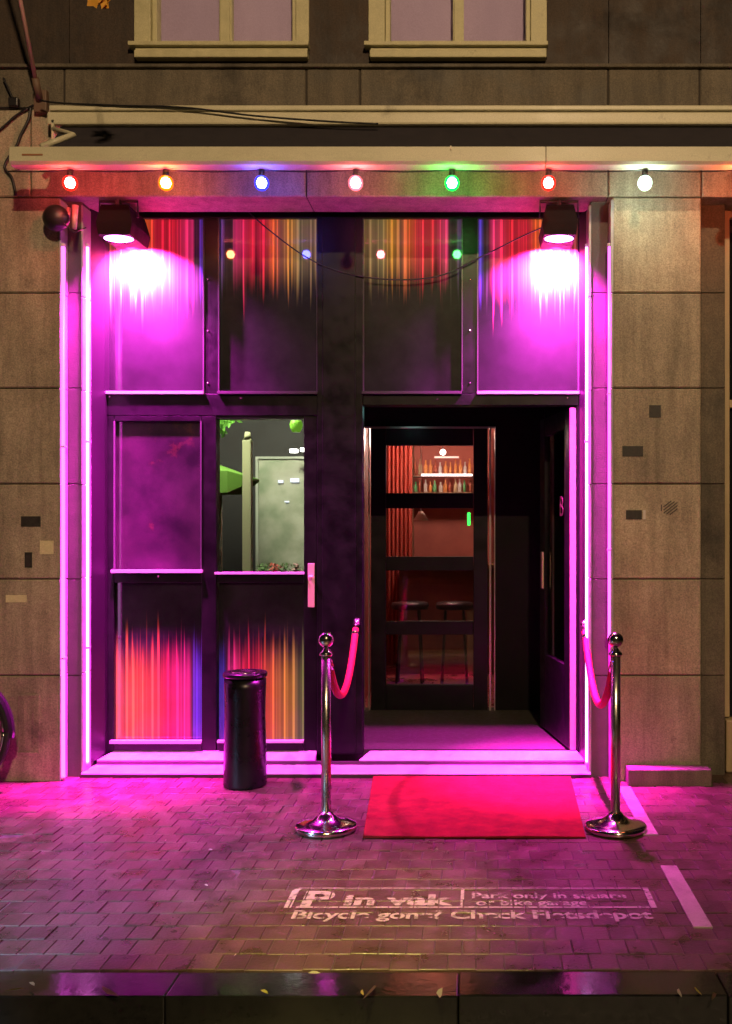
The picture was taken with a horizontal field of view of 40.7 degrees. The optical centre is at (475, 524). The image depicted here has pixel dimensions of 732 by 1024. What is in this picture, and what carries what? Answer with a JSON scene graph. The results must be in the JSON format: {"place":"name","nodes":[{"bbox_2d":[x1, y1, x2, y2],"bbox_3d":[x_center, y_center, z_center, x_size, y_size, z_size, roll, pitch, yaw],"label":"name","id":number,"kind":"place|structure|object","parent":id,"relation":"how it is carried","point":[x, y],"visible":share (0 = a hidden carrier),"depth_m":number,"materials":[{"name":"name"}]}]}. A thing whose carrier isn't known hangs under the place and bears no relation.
{"place":"outdoors","nodes":[
{"label":"outdoors","id":0,"kind":"place"},
{"bbox_2d":[87,0,109,8],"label":"leafy twig","id":1,"kind":"object","parent":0,"point":[104,4],"visible":1,"depth_m":4.99,"materials":[{"name":"brown plant"}]},
{"bbox_2d":[0,759,731,973],"bbox_3d":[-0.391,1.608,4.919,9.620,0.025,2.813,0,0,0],"label":"pavement","id":2,"kind":"structure","parent":0,"point":[204,914],"depth_m":4.33,"materials":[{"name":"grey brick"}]},
{"bbox_2d":[0,691,14,765],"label":"bicycle","id":3,"kind":"object","parent":2,"relation":"on","point":[7,722],"visible":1,"depth_m":5.84,"materials":[{"name":"black rubber"}]},
{"bbox_2d":[223,669,266,789],"bbox_3d":[-1.417,1.246,6.000,0.268,0.700,0.268,0,0,0],"label":"ashtray bin","id":4,"kind":"object","parent":2,"relation":"on","point":[245,762],"visible":1,"depth_m":5.89,"materials":[{"name":"black metal"}]},
{"bbox_2d":[295,632,356,838],"bbox_3d":[-0.785,1.079,5.120,0.324,1.034,0.324,0,0,0],"label":"rope post","id":5,"kind":"object","parent":2,"relation":"on","point":[326,822],"visible":1,"depth_m":5.09,"materials":[{"name":"silver metal"}]},
{"bbox_2d":[331,622,358,698],"bbox_3d":[-0.787,0.831,5.810,0.054,0.381,1.298,0,0,0],"label":"velvet rope","id":6,"kind":"object","parent":5,"relation":"hanging from","point":[338,693],"visible":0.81,"depth_m":6.04,"materials":[{"name":"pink fabric"}]},
{"bbox_2d":[0,0,731,786],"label":"stone building","id":7,"kind":"structure","parent":2,"relation":"on","point":[294,454],"depth_m":6.46,"materials":[{"name":"stone"}]},
{"bbox_2d":[8,97,19,107],"bbox_3d":[-2.872,-2.627,6.075,0.061,0.057,0.039,0,0,0],"label":"junction box","id":8,"kind":"object","parent":7,"relation":"attached to","point":[13,101],"visible":1,"depth_m":6.06,"materials":[{"name":"black plastic"}]},
{"bbox_2d":[0,108,28,130],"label":"cable","id":9,"kind":"object","parent":7,"relation":"attached to","point":[12,119],"visible":1,"depth_m":6.08,"materials":[{"name":"black plastic"}]},
{"bbox_2d":[6,595,26,601],"bbox_3d":[-2.869,0.461,6.095,0.130,0.046,0.006,0,0,0],"label":"sticker","id":10,"kind":"object","parent":7,"relation":"attached to","point":[16,598],"visible":1,"depth_m":6.09,"materials":[{"name":"beige paper"}]},
{"bbox_2d":[3,108,31,195],"bbox_3d":[-2.854,-2.326,6.081,0.178,0.550,0.018,0,0,0],"label":"cable","id":11,"kind":"object","parent":7,"relation":"attached to","point":[17,145],"visible":0.94,"depth_m":6.07,"materials":[{"name":"black plastic"}]},
{"bbox_2d":[2,77,33,109],"bbox_3d":[-2.835,-2.685,6.079,0.226,0.200,0.020,0,0,3],"label":"cable","id":12,"kind":"object","parent":7,"relation":"attached to","point":[11,95],"visible":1,"depth_m":6.08,"materials":[{"name":"black plastic"}]},
{"bbox_2d":[25,552,31,567],"bbox_3d":[-2.792,0.219,6.095,0.046,0.095,0.006,0,0,0],"label":"sticker","id":13,"kind":"object","parent":7,"relation":"attached to","point":[28,559],"visible":1,"depth_m":6.09,"materials":[{"name":"black paper"}]},
{"bbox_2d":[21,516,40,526],"bbox_3d":[-2.777,-0.021,6.095,0.122,0.065,0.006,0,0,0],"label":"sticker","id":14,"kind":"object","parent":7,"relation":"attached to","point":[30,521],"visible":1,"depth_m":6.09,"materials":[{"name":"black paper"}]},
{"bbox_2d":[18,0,48,113],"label":"flag pole","id":15,"kind":"object","parent":7,"relation":"attached to","point":[40,107],"visible":0.88,"depth_m":5.98,"materials":[{"name":"brown paint"}]},
{"bbox_2d":[40,541,53,553],"bbox_3d":[-2.678,0.141,6.095,0.084,0.084,0.006,0,0,0],"label":"sticker","id":16,"kind":"object","parent":7,"relation":"attached to","point":[46,547],"visible":1,"depth_m":6.09,"materials":[{"name":"beige paper"}]},
{"bbox_2d":[60,243,66,778],"bbox_3d":[-2.585,-0.085,6.115,0.035,3.350,0.039,0,0,0],"label":"light tube","id":17,"kind":"object","parent":7,"relation":"attached to","point":[63,447],"visible":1,"depth_m":6.10,"materials":[{"name":"pink"}]},
{"bbox_2d":[42,204,85,232],"bbox_3d":[-2.545,-1.880,6.017,0.212,0.176,0.179,0,0,26],"label":"security camera","id":18,"kind":"object","parent":7,"relation":"attached to","point":[55,217],"visible":1,"depth_m":5.98,"materials":[{"name":"black plastic"}]},
{"bbox_2d":[85,243,90,765],"bbox_3d":[-2.496,-0.130,6.265,0.038,3.340,0.042,0,0,0],"label":"light tube","id":19,"kind":"object","parent":7,"relation":"attached to","point":[88,647],"visible":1,"depth_m":6.25,"materials":[{"name":"pink"}]},
{"bbox_2d":[96,199,149,249],"bbox_3d":[-2.255,-1.923,6.255,0.256,0.263,0.350,0,0,0],"label":"flood lamp","id":20,"kind":"object","parent":7,"relation":"attached to","point":[120,225],"visible":1,"depth_m":6.10,"materials":[{"name":"black plastic"}]},
{"bbox_2d":[128,0,309,60],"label":"window","id":21,"kind":"structure","parent":7,"relation":"in","point":[164,30],"depth_m":6.16,"materials":[{"name":"beige paint"}]},
{"bbox_2d":[214,416,316,753],"bbox_3d":[-1.397,0.402,6.539,0.677,2.254,0.139,0,0,0],"label":"shop door","id":22,"kind":"structure","parent":7,"relation":"in","point":[267,572],"depth_m":6.54,"materials":[{"name":"black paint"}]},
{"bbox_2d":[9,105,731,169],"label":"awning","id":23,"kind":"object","parent":7,"relation":"attached to","point":[535,137],"visible":1,"depth_m":5.93,"materials":[{"name":"beige metal"}]},
{"bbox_2d":[40,99,377,124],"bbox_3d":[-1.630,-2.519,5.953,2.071,0.168,0.022,0,0,1],"label":"cable","id":24,"kind":"object","parent":23,"relation":"attached to","point":[208,110],"visible":1,"depth_m":5.95,"materials":[{"name":"black plastic"}]},
{"bbox_2d":[8,169,731,187],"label":"light string","id":25,"kind":"object","parent":23,"relation":"hanging from","point":[261,182],"visible":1,"depth_m":5.77,"materials":[{"name":"white glass"}]},
{"bbox_2d":[248,212,540,279],"bbox_3d":[-0.537,-1.856,6.482,1.970,0.467,0.009,0,0,0],"label":"cable","id":26,"kind":"object","parent":7,"relation":"attached to","point":[391,279],"visible":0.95,"depth_m":6.48,"materials":[{"name":"black plastic"}]},
{"bbox_2d":[371,428,487,709],"bbox_3d":[-0.381,0.365,8.025,0.958,2.310,0.050,0,0,0],"label":"inner door","id":27,"kind":"structure","parent":7,"relation":"in","point":[429,486],"depth_m":8.02,"materials":[{"name":"black paint"}]},
{"bbox_2d":[364,0,547,60],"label":"window","id":28,"kind":"structure","parent":7,"relation":"in","point":[398,30],"depth_m":6.16,"materials":[{"name":"beige paint"}]},
{"bbox_2d":[540,408,575,749],"bbox_3d":[0.570,0.360,6.915,0.056,2.280,0.833,0,0,-10],"label":"outer door","id":29,"kind":"structure","parent":7,"relation":"in","point":[557,431],"depth_m":6.84,"materials":[{"name":"black paint"}]},
{"bbox_2d":[539,199,578,249],"bbox_3d":[0.525,-1.923,6.255,0.256,0.263,0.350,0,0,0],"label":"flood lamp","id":30,"kind":"object","parent":7,"relation":"attached to","point":[558,229],"visible":1,"depth_m":6.09,"materials":[{"name":"black plastic"}]},
{"bbox_2d":[584,244,587,764],"bbox_3d":[0.714,-0.130,6.264,0.030,3.340,0.034,0,0,0],"label":"light tube","id":31,"kind":"object","parent":7,"relation":"attached to","point":[586,491],"visible":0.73,"depth_m":6.25,"materials":[{"name":"pink"}]},
{"bbox_2d":[607,243,610,635],"bbox_3d":[0.837,-0.520,6.114,0.028,2.480,0.031,0,0,0],"label":"light tube","id":32,"kind":"object","parent":7,"relation":"attached to","point":[609,354],"visible":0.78,"depth_m":6.10,"materials":[{"name":"white"}]},
{"bbox_2d":[622,446,642,455],"bbox_3d":[0.979,-0.459,6.095,0.130,0.065,0.006,0,0,0],"label":"sticker","id":33,"kind":"object","parent":7,"relation":"attached to","point":[632,450],"visible":1,"depth_m":6.09,"materials":[{"name":"black paper"}]},
{"bbox_2d":[626,510,641,518],"bbox_3d":[0.987,-0.063,6.095,0.099,0.057,0.006,0,0,0],"label":"sticker","id":34,"kind":"object","parent":7,"relation":"attached to","point":[633,514],"visible":1,"depth_m":6.09,"materials":[{"name":"black paper"}]},
{"bbox_2d":[649,405,660,416],"bbox_3d":[1.118,-0.709,6.095,0.072,0.076,0.006,0,0,0],"label":"sticker","id":35,"kind":"object","parent":7,"relation":"attached to","point":[654,410],"visible":1,"depth_m":6.09,"materials":[{"name":"paper"}]},
{"bbox_2d":[661,501,677,514],"bbox_3d":[1.208,-0.107,6.095,0.106,0.092,0.005,0,0,0],"label":"graffiti tag","id":36,"kind":"object","parent":7,"relation":"attached to","point":[670,507],"visible":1,"depth_m":6.09,"materials":[{"name":"grey"}]},
{"bbox_2d":[724,211,731,771],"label":"shop window","id":37,"kind":"structure","parent":7,"relation":"in","point":[728,214],"depth_m":6.35,"materials":[{"name":"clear glass"}]},
{"bbox_2d":[284,889,656,920],"bbox_3d":[-0.022,1.594,4.106,1.555,0.001,0.364,0,0,0],"label":"pavement marking","id":38,"kind":"object","parent":2,"relation":"on","point":[422,902],"visible":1,"depth_m":4.08,"materials":[{"name":"beige paint"}]},
{"bbox_2d":[363,776,585,837],"bbox_3d":[-0.025,1.590,5.569,1.246,0.012,1.193,0,0,0],"label":"red carpet","id":39,"kind":"object","parent":2,"relation":"on","point":[472,806],"visible":1,"depth_m":5.47,"materials":[{"name":"red carpet"}]},
{"bbox_2d":[585,632,646,838],"bbox_3d":[0.733,1.079,5.120,0.324,1.034,0.324,0,0,0],"label":"rope post","id":40,"kind":"object","parent":2,"relation":"on","point":[615,822],"visible":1,"depth_m":5.09,"materials":[{"name":"silver metal"}]},
{"bbox_2d":[582,626,610,708],"bbox_3d":[0.720,0.856,5.753,0.050,0.430,1.185,0,0,-1],"label":"velvet rope","id":41,"kind":"object","parent":40,"relation":"hanging from","point":[602,703],"visible":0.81,"depth_m":5.92,"materials":[{"name":"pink fabric"}]},
{"bbox_2d":[621,786,657,835],"bbox_3d":[0.901,1.602,5.490,0.078,0.016,0.920,0,0,0],"label":"paving band","id":42,"kind":"object","parent":2,"relation":"on","point":[633,803],"visible":0.85,"depth_m":5.47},
{"bbox_2d":[660,865,712,928],"bbox_3d":[0.901,1.602,4.221,0.078,0.016,0.698,0,0,0],"label":"paving bar","id":43,"kind":"object","parent":2,"relation":"on","point":[690,904],"visible":1,"depth_m":4.17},
{"bbox_2d":[488,562,493,673],"bbox_3d":[0.119,0.960,10.165,1.862,1.119,0.570,0,0,0],"label":"bar counter","id":44,"kind":"object","parent":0,"point":[492,617],"depth_m":9.95,"materials":[{"name":"brown wood"}]},
{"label":"road","id":45,"kind":"structure","parent":0,"visible":0},
{"bbox_2d":[0,972,731,1023],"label":"kerb","id":46,"kind":"structure","parent":45,"relation":"on","point":[464,998],"depth_m":3.33,"materials":[{"name":"stone"}]},
{"bbox_2d":[102,986,117,995],"bbox_3d":[-1.249,1.586,3.322,0.030,0.008,0.115,0,0,-43],"label":"fallen leaf","id":47,"kind":"object","parent":46,"relation":"on","point":[107,991],"visible":1,"depth_m":3.32,"materials":[{"name":"brown plant"}]},
{"bbox_2d":[363,985,375,998],"bbox_3d":[-0.359,1.584,3.316,0.024,0.015,0.104,0,0,21],"label":"fallen leaf","id":48,"kind":"object","parent":46,"relation":"on","point":[371,989],"visible":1,"depth_m":3.32,"materials":[{"name":"brown plant"}]},
{"bbox_2d":[437,988,441,997],"bbox_3d":[-0.121,1.586,3.314,0.018,0.008,0.073,0,0,11],"label":"fallen leaf","id":49,"kind":"object","parent":46,"relation":"on","point":[439,992],"visible":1,"depth_m":3.31,"materials":[{"name":"beige plant"}]}
]}

